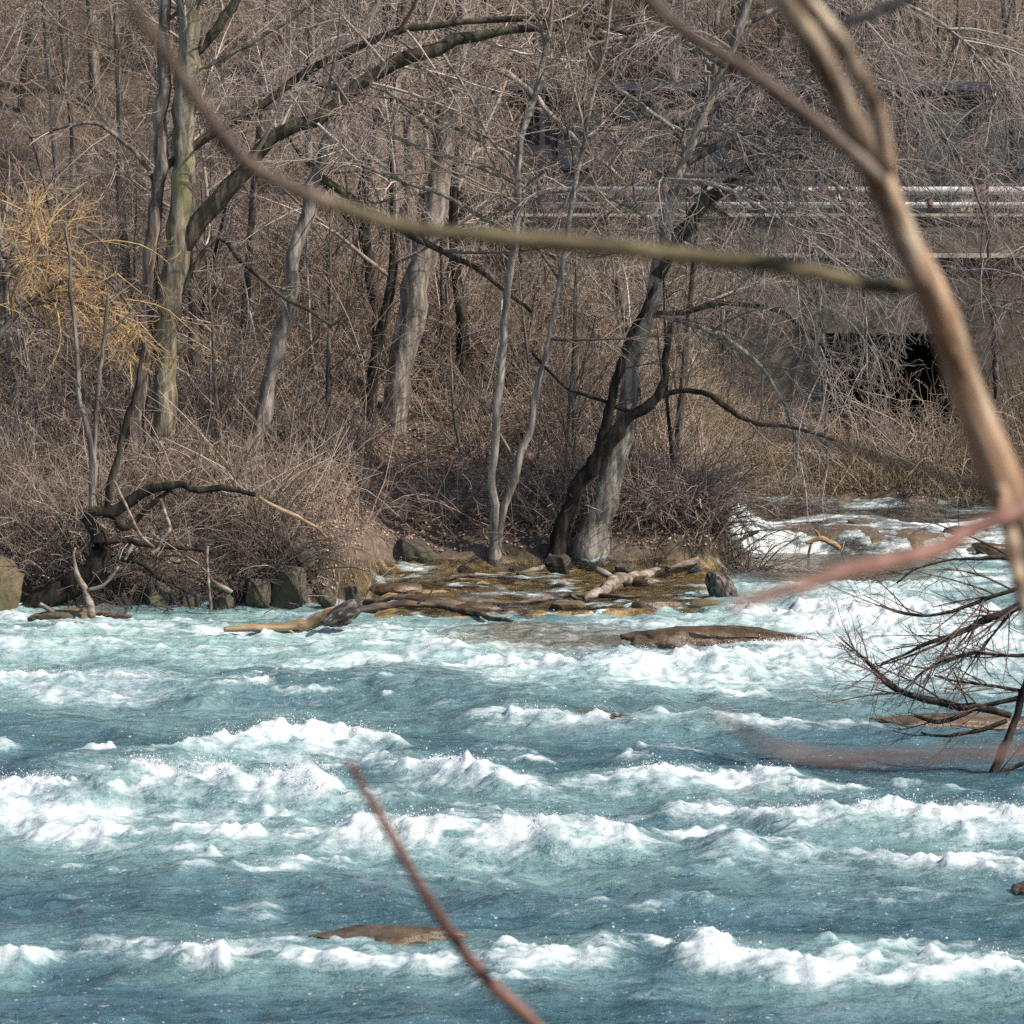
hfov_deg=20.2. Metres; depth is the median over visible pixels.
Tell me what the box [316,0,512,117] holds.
bare tree
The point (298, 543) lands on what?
bank boulder
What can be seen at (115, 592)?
bank stone
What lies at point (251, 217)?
bare tree
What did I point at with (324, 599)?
bank stone
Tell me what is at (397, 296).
sapling
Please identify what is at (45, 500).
shrub
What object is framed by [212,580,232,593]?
broken stick
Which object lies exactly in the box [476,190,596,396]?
sapling
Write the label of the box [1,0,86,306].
bare tree
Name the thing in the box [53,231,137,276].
shrub
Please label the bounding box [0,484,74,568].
shrub
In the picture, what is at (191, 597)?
bank stone
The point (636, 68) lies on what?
shrub
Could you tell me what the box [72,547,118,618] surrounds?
snag
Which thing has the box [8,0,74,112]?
bare tree
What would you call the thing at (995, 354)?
weeping tree
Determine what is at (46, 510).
shrub
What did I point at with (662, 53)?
bare tree
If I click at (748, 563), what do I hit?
shrub
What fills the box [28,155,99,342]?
sapling
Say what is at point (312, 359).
sapling
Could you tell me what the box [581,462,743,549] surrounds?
shrub
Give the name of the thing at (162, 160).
dark trunk tree
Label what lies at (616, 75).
shrub
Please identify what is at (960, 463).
shrub
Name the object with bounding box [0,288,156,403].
shrub
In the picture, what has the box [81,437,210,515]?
shrub
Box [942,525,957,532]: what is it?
cascade rock
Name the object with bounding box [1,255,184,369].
shrub
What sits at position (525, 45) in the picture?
bare tree
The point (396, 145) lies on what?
bare tree
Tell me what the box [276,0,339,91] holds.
bare tree
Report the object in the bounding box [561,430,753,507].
shrub
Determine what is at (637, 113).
window
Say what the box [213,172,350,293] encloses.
shrub
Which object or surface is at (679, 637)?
river rock
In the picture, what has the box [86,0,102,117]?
bare tree
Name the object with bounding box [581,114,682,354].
sapling
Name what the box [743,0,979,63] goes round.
bare tree
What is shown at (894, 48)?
bare tree
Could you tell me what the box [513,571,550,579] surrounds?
shelf rock
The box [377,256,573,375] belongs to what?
shrub
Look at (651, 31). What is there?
shrub
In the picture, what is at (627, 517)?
shrub
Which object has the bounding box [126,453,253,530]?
shrub
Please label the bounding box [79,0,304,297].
bare tree
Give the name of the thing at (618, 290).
sapling
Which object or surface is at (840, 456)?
shrub
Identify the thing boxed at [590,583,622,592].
shelf rock
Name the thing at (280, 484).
shrub
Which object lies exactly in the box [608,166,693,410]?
sapling
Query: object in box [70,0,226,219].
bare tree
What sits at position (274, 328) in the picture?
shrub
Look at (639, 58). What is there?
bare tree
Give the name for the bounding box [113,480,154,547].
hanging stick
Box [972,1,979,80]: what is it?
bare tree
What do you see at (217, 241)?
sapling
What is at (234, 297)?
shrub
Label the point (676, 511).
shrub
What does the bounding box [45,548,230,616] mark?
shrub
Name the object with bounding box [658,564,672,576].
bank stone
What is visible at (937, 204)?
pipe run
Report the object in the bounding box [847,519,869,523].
cascade rock
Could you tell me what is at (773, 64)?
shrub
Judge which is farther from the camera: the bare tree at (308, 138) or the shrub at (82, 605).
the bare tree at (308, 138)
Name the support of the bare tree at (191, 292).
on the ground at (376, 546)
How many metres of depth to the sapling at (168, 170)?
58.26 m
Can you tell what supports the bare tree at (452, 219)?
on the ground at (376, 546)
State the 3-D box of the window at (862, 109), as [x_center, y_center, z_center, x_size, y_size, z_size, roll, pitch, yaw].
[7.925,-8.186,63.123,1.050,1.300,0.058,0,4,0]
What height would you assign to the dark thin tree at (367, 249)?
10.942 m
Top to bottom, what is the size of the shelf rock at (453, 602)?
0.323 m
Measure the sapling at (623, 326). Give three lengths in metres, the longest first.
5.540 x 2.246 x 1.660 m
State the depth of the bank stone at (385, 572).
46.92 m
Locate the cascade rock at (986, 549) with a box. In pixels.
[972,542,1004,554]
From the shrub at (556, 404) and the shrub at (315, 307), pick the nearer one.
the shrub at (556, 404)
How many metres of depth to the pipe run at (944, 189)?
59.74 m
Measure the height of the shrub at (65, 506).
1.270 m
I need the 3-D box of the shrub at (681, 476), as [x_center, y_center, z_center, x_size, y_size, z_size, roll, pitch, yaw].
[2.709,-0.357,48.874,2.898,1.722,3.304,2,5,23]
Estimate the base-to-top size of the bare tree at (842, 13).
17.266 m
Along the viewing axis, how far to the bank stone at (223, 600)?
44.63 m
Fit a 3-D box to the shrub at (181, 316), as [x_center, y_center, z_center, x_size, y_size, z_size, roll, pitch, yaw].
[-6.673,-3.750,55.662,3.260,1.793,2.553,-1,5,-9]
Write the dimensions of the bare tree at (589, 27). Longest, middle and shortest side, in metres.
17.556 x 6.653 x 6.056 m
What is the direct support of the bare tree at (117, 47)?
on the ground at (376, 546)
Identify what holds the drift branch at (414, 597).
on the ground at (376, 546)
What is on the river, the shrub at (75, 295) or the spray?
the spray
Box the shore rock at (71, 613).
[27,608,95,620]
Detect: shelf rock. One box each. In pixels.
[357,599,366,605]
[369,583,422,595]
[423,599,465,605]
[456,602,504,611]
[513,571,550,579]
[548,600,586,610]
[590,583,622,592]
[630,576,664,586]
[631,600,680,609]
[686,599,722,607]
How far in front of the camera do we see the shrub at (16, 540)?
45.13 m
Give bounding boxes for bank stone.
[111,588,132,605]
[139,578,174,605]
[179,590,203,607]
[213,594,234,609]
[317,591,335,608]
[345,585,362,600]
[379,569,391,576]
[458,565,471,572]
[509,564,524,572]
[614,563,634,573]
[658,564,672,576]
[687,565,704,572]
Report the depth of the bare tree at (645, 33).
77.03 m
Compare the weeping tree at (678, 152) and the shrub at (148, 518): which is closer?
the shrub at (148, 518)
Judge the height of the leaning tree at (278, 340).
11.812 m
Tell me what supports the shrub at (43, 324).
on the ground at (376, 546)
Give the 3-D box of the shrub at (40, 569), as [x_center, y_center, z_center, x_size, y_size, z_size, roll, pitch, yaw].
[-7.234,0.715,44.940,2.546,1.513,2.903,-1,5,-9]
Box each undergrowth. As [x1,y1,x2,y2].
[0,0,1023,611]
[336,0,1023,203]
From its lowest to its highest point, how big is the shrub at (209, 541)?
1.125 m
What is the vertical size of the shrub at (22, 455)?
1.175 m
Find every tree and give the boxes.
[0,0,85,404]
[0,0,91,78]
[0,0,135,221]
[0,0,286,328]
[0,0,699,483]
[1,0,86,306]
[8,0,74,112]
[15,0,283,412]
[20,227,263,607]
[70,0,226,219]
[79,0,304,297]
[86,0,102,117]
[123,0,1023,762]
[126,0,412,366]
[127,0,639,478]
[150,0,560,425]
[240,0,630,470]
[241,0,419,292]
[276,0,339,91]
[282,0,624,435]
[287,0,390,383]
[306,0,321,74]
[309,0,694,397]
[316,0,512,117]
[360,0,440,171]
[360,0,613,262]
[379,0,728,567]
[384,0,455,256]
[387,0,1023,570]
[391,0,547,269]
[476,0,594,80]
[503,0,567,71]
[521,0,532,78]
[531,258,834,572]
[567,0,815,452]
[574,0,612,80]
[577,0,592,66]
[588,2,596,69]
[604,11,728,212]
[618,0,719,80]
[623,0,700,80]
[631,0,638,62]
[637,0,643,80]
[643,6,647,67]
[645,0,701,76]
[660,0,665,80]
[713,0,772,80]
[729,0,747,79]
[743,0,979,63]
[774,13,783,80]
[831,4,837,61]
[840,2,849,78]
[851,10,1023,388]
[853,0,974,79]
[853,0,1001,80]
[856,27,950,198]
[860,0,1023,79]
[871,0,876,80]
[886,0,1023,80]
[891,11,900,80]
[898,31,1023,423]
[936,1,941,80]
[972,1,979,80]
[983,0,1023,80]
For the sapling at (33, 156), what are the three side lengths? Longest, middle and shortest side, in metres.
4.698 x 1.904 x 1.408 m
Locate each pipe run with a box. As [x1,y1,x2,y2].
[541,184,1023,213]
[541,194,1023,213]
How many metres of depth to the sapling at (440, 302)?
56.02 m
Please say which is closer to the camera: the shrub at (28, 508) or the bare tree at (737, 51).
the shrub at (28, 508)
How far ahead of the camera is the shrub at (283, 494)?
45.72 m
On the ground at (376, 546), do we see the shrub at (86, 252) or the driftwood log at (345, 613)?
the shrub at (86, 252)
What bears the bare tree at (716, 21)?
on the ground at (376, 546)
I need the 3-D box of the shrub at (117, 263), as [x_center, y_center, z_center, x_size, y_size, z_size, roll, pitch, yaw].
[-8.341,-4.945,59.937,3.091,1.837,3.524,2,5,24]
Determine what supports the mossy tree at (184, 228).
on the ground at (376, 546)
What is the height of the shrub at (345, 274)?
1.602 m
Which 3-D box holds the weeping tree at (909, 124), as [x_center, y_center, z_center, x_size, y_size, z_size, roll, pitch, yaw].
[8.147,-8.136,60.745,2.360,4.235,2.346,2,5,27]
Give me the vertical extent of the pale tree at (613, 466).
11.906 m
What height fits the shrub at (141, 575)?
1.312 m
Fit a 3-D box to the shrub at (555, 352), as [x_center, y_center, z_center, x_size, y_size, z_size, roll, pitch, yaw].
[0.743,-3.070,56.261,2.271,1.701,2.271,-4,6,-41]
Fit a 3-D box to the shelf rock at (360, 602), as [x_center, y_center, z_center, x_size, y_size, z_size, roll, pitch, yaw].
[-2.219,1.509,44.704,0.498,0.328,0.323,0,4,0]
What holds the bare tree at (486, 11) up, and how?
on the ground at (376, 546)
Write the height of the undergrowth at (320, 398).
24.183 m
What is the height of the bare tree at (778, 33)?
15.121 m
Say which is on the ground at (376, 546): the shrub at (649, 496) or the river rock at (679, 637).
the shrub at (649, 496)
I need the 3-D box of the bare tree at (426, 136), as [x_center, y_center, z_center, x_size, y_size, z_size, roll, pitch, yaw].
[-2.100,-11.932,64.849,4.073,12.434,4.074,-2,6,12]
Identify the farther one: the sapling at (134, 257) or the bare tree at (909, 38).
the bare tree at (909, 38)
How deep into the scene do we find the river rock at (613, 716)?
32.40 m
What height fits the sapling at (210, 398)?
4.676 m
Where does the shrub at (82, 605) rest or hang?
on the ground at (376, 546)
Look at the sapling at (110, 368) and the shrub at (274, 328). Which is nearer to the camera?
the sapling at (110, 368)
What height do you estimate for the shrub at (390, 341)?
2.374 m
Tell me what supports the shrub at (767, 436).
on the ground at (376, 546)
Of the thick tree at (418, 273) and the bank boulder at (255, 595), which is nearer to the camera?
the bank boulder at (255, 595)
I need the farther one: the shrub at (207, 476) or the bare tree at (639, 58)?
the bare tree at (639, 58)
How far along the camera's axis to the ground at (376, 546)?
52.23 m
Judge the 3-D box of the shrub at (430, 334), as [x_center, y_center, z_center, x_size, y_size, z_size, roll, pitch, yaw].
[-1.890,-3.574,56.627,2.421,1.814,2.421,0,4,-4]
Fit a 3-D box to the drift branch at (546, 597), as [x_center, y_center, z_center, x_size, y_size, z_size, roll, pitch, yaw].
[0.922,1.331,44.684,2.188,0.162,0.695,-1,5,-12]
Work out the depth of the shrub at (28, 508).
45.96 m
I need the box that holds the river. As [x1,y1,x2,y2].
[0,552,1023,1023]
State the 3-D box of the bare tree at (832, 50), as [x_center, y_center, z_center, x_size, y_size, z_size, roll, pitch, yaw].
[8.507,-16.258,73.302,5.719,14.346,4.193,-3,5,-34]
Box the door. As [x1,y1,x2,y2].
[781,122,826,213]
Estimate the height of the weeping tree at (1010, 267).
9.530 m
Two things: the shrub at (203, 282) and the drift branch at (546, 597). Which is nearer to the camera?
the drift branch at (546, 597)
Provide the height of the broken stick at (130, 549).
0.248 m
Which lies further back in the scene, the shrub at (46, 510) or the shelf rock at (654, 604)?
the shrub at (46, 510)
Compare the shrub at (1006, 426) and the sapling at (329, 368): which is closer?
the sapling at (329, 368)
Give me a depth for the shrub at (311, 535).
45.17 m
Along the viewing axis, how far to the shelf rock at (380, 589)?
45.06 m
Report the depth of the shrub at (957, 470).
55.22 m
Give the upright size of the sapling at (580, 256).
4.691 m
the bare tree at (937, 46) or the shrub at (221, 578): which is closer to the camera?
the shrub at (221, 578)
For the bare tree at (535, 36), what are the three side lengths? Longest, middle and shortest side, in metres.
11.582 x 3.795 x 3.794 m
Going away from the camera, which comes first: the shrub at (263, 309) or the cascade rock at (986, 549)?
the cascade rock at (986, 549)
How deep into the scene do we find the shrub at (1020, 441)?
55.46 m
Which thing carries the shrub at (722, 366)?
on the ground at (376, 546)
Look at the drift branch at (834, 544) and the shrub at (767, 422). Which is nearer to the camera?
the drift branch at (834, 544)
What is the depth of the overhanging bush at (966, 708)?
29.49 m
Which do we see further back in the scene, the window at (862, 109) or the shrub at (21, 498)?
the window at (862, 109)
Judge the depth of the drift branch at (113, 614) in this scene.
43.43 m
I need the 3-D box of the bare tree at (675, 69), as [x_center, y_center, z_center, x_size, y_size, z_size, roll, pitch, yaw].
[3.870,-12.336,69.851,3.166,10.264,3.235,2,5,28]
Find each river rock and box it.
[308,924,467,945]
[609,713,629,719]
[620,625,816,648]
[868,713,1023,730]
[1011,881,1023,895]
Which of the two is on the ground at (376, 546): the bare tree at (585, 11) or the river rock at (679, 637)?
the bare tree at (585, 11)
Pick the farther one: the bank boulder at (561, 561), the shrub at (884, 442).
the shrub at (884, 442)
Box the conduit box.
[957,196,973,213]
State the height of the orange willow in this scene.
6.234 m
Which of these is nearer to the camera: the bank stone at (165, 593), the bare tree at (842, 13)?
the bank stone at (165, 593)
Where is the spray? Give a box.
[0,576,1023,972]
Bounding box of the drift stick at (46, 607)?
[39,602,54,611]
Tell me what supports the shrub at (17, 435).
on the ground at (376, 546)
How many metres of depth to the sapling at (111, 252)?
54.33 m
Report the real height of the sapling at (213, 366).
5.616 m
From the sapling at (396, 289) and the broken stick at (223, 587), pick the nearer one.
the broken stick at (223, 587)
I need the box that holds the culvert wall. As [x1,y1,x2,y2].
[520,214,1023,441]
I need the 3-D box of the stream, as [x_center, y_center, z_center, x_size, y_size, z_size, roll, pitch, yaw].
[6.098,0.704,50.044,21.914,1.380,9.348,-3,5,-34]
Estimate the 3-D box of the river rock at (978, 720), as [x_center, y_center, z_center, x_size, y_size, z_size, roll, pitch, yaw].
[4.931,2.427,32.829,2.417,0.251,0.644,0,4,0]
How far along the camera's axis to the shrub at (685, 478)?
47.98 m
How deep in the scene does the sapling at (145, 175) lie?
55.13 m
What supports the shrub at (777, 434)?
on the ground at (376, 546)
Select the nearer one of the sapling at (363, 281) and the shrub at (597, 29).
the sapling at (363, 281)
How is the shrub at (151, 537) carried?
on the ground at (376, 546)
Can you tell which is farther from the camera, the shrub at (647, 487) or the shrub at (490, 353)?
the shrub at (490, 353)
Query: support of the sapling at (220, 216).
on the ground at (376, 546)
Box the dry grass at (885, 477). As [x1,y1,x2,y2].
[649,303,1023,506]
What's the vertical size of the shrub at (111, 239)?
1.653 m
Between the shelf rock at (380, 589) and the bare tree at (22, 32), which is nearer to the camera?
the shelf rock at (380, 589)
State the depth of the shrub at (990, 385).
59.27 m
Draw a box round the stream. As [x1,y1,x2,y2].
[310,496,1002,617]
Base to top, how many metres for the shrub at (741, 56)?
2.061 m
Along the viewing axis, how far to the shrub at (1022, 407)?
57.41 m
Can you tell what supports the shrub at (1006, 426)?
on the ground at (376, 546)
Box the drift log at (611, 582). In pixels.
[582,556,699,599]
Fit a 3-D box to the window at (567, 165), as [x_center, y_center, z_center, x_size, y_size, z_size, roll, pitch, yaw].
[1.525,-8.186,63.123,1.050,1.300,0.058,0,4,0]
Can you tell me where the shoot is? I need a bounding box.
[346,758,542,1023]
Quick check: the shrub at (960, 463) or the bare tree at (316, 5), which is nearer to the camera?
the shrub at (960, 463)
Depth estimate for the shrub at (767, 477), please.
49.60 m
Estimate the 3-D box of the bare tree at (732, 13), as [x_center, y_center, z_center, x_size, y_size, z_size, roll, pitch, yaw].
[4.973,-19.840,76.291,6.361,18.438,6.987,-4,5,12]
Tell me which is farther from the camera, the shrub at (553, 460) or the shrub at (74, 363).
the shrub at (74, 363)
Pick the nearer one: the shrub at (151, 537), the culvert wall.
the shrub at (151, 537)
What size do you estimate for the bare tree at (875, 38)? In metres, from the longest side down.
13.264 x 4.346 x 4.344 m
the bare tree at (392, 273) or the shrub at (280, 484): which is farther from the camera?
the bare tree at (392, 273)
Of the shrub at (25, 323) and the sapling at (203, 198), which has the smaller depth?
the shrub at (25, 323)
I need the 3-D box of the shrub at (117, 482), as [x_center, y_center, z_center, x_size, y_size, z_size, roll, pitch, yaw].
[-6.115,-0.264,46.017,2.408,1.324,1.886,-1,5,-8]
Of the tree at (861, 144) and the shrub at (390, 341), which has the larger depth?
the shrub at (390, 341)
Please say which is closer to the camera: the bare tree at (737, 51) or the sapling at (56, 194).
the sapling at (56, 194)
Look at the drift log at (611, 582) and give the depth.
45.94 m
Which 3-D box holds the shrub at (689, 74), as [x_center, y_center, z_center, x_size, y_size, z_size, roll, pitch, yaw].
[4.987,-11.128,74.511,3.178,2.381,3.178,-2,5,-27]
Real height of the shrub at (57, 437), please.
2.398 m
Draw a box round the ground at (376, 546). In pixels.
[0,0,1023,617]
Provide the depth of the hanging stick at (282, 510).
43.90 m
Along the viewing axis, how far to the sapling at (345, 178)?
58.25 m
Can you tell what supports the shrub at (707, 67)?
on the ground at (376, 546)
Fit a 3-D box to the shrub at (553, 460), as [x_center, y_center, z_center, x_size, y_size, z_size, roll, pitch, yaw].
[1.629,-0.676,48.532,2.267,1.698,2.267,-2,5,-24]
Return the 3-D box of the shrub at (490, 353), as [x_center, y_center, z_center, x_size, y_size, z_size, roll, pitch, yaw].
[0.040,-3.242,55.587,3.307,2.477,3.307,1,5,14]
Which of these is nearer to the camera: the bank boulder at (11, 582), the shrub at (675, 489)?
the bank boulder at (11, 582)
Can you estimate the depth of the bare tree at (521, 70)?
71.47 m
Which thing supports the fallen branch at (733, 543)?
on the ground at (376, 546)
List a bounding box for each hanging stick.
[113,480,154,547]
[151,498,170,553]
[206,546,211,610]
[258,496,326,537]
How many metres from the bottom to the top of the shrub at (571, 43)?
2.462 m
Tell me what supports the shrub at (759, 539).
on the ground at (376, 546)
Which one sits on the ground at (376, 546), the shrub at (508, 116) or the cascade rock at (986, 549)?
the shrub at (508, 116)
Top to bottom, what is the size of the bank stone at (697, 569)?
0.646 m
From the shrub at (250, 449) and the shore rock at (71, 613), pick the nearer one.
the shore rock at (71, 613)
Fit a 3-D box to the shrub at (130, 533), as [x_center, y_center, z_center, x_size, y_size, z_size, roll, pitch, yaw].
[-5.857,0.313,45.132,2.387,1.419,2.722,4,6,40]
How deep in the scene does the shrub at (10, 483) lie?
46.32 m
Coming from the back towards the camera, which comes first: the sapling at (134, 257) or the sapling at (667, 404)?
the sapling at (134, 257)
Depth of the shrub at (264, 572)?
44.77 m
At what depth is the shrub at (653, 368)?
54.70 m
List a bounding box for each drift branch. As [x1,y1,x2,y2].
[95,609,131,618]
[359,589,513,621]
[363,594,510,605]
[434,573,476,581]
[475,565,544,578]
[507,592,642,606]
[806,529,840,557]
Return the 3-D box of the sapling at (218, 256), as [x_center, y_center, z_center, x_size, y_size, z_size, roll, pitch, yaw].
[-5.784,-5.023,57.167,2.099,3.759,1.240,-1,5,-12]
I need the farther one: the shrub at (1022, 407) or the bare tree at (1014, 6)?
the bare tree at (1014, 6)
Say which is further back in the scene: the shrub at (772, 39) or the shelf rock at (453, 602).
the shrub at (772, 39)
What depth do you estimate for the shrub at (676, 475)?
48.81 m
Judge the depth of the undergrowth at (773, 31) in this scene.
76.59 m
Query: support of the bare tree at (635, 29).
on the ground at (376, 546)
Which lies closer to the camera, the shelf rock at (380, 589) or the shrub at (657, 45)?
the shelf rock at (380, 589)
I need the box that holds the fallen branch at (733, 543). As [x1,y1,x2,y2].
[727,531,758,548]
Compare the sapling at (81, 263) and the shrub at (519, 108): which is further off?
the shrub at (519, 108)
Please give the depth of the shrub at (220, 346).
52.17 m
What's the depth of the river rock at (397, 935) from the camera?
21.65 m
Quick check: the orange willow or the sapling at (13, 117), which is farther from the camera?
the sapling at (13, 117)
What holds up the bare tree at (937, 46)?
on the ground at (376, 546)
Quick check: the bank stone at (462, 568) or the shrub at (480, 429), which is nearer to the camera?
the bank stone at (462, 568)
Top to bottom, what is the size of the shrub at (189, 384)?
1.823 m
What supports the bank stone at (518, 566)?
on the ground at (376, 546)
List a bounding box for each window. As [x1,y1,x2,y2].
[558,109,605,167]
[621,109,669,167]
[686,109,733,167]
[862,109,897,149]
[918,109,965,167]
[986,109,1023,167]
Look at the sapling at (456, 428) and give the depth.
50.97 m
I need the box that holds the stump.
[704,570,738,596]
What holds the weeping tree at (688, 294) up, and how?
on the ground at (376, 546)
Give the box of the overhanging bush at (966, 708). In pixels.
[804,471,1023,772]
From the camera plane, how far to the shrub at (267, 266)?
57.54 m
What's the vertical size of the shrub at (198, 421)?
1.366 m
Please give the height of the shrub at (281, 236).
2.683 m
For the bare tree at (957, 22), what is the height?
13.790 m
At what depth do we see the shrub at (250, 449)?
46.62 m
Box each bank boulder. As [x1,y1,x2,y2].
[0,557,24,611]
[245,578,270,608]
[266,565,309,608]
[280,536,315,576]
[395,538,435,562]
[545,553,571,575]
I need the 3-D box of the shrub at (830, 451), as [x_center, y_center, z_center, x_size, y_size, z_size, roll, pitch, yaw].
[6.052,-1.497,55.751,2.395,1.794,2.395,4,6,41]
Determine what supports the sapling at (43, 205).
on the ground at (376, 546)
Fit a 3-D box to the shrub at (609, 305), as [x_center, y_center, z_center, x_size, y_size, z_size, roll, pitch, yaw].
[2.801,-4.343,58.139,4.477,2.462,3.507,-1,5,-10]
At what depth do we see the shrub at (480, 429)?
52.25 m
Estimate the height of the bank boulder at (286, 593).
0.703 m
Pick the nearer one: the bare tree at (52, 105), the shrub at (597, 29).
the bare tree at (52, 105)
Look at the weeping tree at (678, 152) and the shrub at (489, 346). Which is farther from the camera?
the weeping tree at (678, 152)
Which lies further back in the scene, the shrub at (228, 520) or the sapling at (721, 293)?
the sapling at (721, 293)
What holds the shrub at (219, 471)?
on the ground at (376, 546)
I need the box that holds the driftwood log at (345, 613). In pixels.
[223,599,361,632]
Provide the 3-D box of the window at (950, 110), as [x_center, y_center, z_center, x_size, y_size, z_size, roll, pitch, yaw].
[9.425,-8.186,63.123,1.050,1.300,0.058,0,4,0]
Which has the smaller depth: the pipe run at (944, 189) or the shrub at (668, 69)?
the pipe run at (944, 189)
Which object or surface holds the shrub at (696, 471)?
on the ground at (376, 546)
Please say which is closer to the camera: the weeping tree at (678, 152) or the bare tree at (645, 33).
the weeping tree at (678, 152)
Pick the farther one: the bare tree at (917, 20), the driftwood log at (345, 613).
the bare tree at (917, 20)
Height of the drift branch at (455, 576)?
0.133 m
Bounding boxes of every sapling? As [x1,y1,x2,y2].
[0,62,92,404]
[0,102,95,396]
[0,156,41,325]
[0,223,48,424]
[0,235,61,433]
[3,102,64,297]
[4,78,146,362]
[20,138,113,328]
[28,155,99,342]
[54,176,139,366]
[74,146,136,424]
[83,127,170,337]
[107,158,294,464]
[120,140,243,319]
[148,103,250,300]
[148,108,172,249]
[163,90,227,282]
[178,206,255,456]
[185,165,266,338]
[198,42,310,341]
[235,67,387,349]
[235,97,414,433]
[249,149,349,393]
[269,127,404,336]
[289,43,401,346]
[295,70,402,305]
[339,103,448,338]
[342,210,439,381]
[360,72,511,381]
[384,95,464,376]
[393,222,491,461]
[407,90,523,364]
[446,120,514,380]
[459,193,618,473]
[462,155,550,405]
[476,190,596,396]
[484,165,586,384]
[492,251,605,508]
[496,58,656,402]
[547,144,644,346]
[569,122,661,375]
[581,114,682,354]
[584,216,676,478]
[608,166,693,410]
[613,179,719,400]
[627,188,744,469]
[667,139,739,343]
[676,156,759,404]
[698,78,824,400]
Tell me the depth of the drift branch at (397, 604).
43.64 m
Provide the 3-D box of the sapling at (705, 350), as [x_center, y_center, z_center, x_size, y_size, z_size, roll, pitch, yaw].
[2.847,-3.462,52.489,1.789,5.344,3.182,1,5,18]
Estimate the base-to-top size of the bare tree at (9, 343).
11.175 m
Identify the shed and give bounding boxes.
[507,81,1023,221]
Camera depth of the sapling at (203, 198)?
58.30 m
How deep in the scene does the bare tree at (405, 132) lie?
61.06 m
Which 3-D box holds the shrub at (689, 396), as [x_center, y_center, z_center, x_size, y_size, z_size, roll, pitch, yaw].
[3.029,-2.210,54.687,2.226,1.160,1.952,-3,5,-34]
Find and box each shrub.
[0,269,140,392]
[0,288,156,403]
[0,304,236,414]
[0,360,196,487]
[0,380,108,499]
[0,422,74,512]
[0,429,49,475]
[0,433,55,530]
[0,445,218,571]
[0,463,88,542]
[0,470,141,568]
[0,481,71,533]
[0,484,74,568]
[0,485,77,558]
[0,514,115,585]
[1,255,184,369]
[1,472,100,558]
[3,211,76,314]
[4,366,121,420]
[5,235,115,293]
[6,203,98,280]
[9,261,154,351]
[13,300,133,404]
[14,365,199,449]
[19,309,93,343]
[22,570,139,608]
[31,438,165,538]
[36,482,138,539]
[39,493,206,560]
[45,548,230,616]
[52,238,162,291]
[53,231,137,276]
[53,491,172,538]
[57,455,174,532]
[59,388,214,504]
[70,205,146,266]
[70,504,195,561]
[77,523,211,606]
[78,460,236,557]
[80,481,223,551]
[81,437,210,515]
[89,279,238,351]
[103,409,277,532]
[116,315,301,440]
[116,448,195,517]
[119,395,311,509]
[123,389,248,444]
[123,471,283,564]
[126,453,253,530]
[138,436,334,553]
[144,233,270,303]
[148,338,279,423]
[160,233,306,338]
[165,420,405,550]
[165,438,291,515]
[166,524,295,601]
[169,496,368,607]
[174,508,287,563]
[176,290,353,418]
[178,313,302,368]
[181,489,377,602]
[182,253,345,348]
[184,251,285,330]
[188,567,281,618]
[202,490,373,571]
[204,288,341,347]
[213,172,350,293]
[215,294,364,365]
[225,294,359,383]
[230,178,383,290]
[287,271,454,387]
[298,264,382,328]
[299,242,388,302]
[308,403,411,463]
[354,297,477,371]
[358,241,533,335]
[365,443,559,532]
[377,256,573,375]
[405,346,585,458]
[423,262,542,346]
[432,280,601,389]
[435,281,590,396]
[447,299,569,382]
[475,314,682,446]
[477,59,614,128]
[490,74,602,144]
[507,320,609,386]
[513,26,601,79]
[526,429,727,550]
[531,429,676,514]
[533,241,722,350]
[535,228,700,328]
[539,2,637,70]
[541,5,653,59]
[546,313,733,411]
[547,465,690,530]
[558,475,692,545]
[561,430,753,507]
[571,444,779,532]
[574,447,741,505]
[579,441,787,550]
[580,59,658,80]
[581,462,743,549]
[581,467,700,529]
[585,445,748,510]
[587,444,746,527]
[588,440,758,523]
[595,447,790,533]
[600,30,678,80]
[605,372,726,411]
[612,9,668,61]
[615,6,724,76]
[617,451,801,563]
[617,467,729,539]
[625,45,728,80]
[628,39,789,80]
[636,419,796,526]
[646,480,818,572]
[653,45,765,80]
[669,23,774,80]
[691,329,768,395]
[692,517,844,575]
[697,372,845,455]
[698,393,842,483]
[708,382,839,465]
[719,386,841,475]
[722,24,799,70]
[730,52,792,80]
[770,365,1022,497]
[774,426,908,482]
[779,400,883,479]
[784,45,838,68]
[801,387,934,477]
[816,417,908,483]
[873,393,1017,485]
[885,346,1023,434]
[913,436,983,494]
[934,359,1023,443]
[968,405,1023,470]
[988,394,1023,458]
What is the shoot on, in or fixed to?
on the ground at (376, 546)
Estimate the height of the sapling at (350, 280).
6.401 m
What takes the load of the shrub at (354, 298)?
on the ground at (376, 546)
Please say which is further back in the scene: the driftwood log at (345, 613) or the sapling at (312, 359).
the sapling at (312, 359)
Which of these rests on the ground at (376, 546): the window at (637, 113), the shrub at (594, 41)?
the shrub at (594, 41)
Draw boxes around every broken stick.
[124,544,133,559]
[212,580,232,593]
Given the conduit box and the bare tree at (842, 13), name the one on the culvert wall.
the conduit box
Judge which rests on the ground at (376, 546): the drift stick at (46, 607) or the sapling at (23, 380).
the sapling at (23, 380)
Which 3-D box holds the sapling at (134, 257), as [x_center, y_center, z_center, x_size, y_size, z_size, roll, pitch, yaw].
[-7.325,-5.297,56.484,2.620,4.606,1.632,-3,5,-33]
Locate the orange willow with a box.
[0,151,225,414]
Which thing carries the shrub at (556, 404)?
on the ground at (376, 546)

